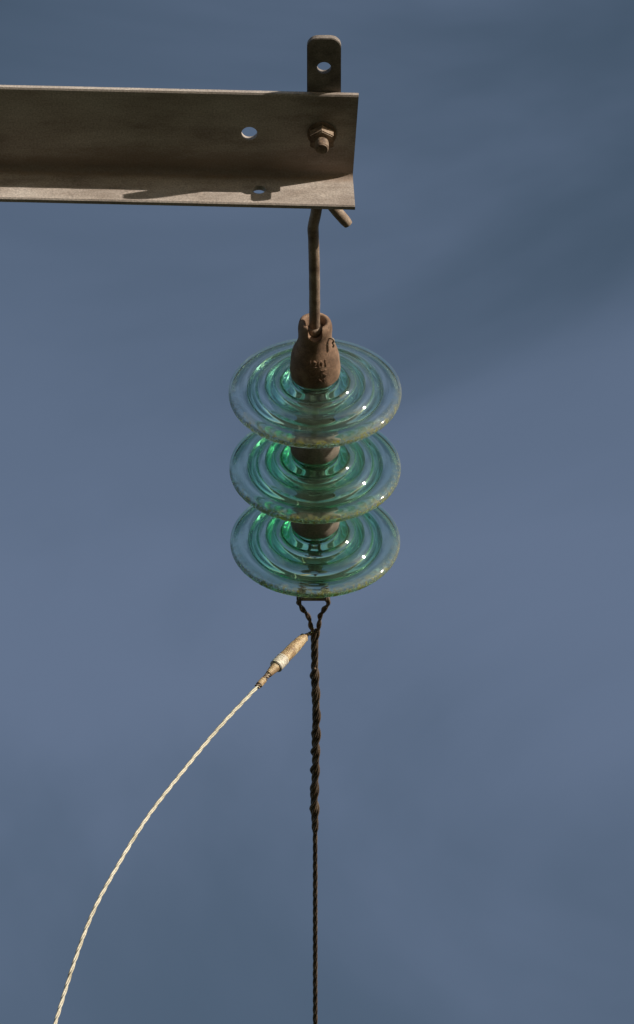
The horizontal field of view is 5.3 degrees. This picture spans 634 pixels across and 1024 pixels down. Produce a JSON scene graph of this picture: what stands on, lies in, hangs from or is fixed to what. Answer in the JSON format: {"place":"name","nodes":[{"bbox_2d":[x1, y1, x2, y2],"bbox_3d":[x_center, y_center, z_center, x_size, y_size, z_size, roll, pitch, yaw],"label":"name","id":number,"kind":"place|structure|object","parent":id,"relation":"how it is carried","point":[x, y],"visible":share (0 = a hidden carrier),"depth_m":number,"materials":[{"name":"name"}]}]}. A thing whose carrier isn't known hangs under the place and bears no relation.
{"place":"outdoors","nodes":[
{"label":"outdoors","id":0,"kind":"place"},
{"bbox_2d":[0,0,633,1023],"label":"sky","id":1,"kind":"structure","parent":0,"point":[475,833],"materials":[{"name":"blue"}]},
{"bbox_3d":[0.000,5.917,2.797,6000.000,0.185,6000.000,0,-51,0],"label":"ground","id":2,"kind":"structure","parent":0,"visible":0},
{"bbox_3d":[-1.270,2.566,6.039,0.330,10.280,0.338,0,-51,0],"label":"utility pole","id":3,"kind":"object","parent":2,"relation":"on","visible":0},
{"bbox_2d":[0,35,358,209],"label":"steel crossarm","id":4,"kind":"object","parent":3,"relation":"attached to","point":[126,146],"visible":1,"depth_m":9.54,"materials":[{"name":"metal"}]},
{"bbox_2d":[307,209,351,337],"bbox_3d":[0.013,-0.412,9.663,0.074,0.026,0.410,0,-51,0],"label":"hanger hook","id":5,"kind":"object","parent":4,"relation":"attached to","point":[342,217],"visible":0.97,"depth_m":9.70,"materials":[{"name":"metal"}]},
{"bbox_2d":[228,313,401,600],"bbox_3d":[-0.003,-0.072,9.941,0.251,0.251,0.526,0,-51,0],"label":"glass insulator string","id":6,"kind":"object","parent":5,"relation":"hanging from","point":[315,468],"visible":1,"depth_m":9.89,"materials":[{"name":"green glass"}]},
{"bbox_2d":[296,597,330,1023],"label":"power line","id":7,"kind":"object","parent":6,"relation":"attached to","point":[314,808],"visible":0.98,"depth_m":10.31,"materials":[{"name":"metal"}]},
{"bbox_2d":[53,631,311,1023],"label":"jumper cable","id":8,"kind":"object","parent":7,"relation":"attached to","point":[284,657],"visible":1,"depth_m":9.92,"materials":[{"name":"metal"}]}
]}

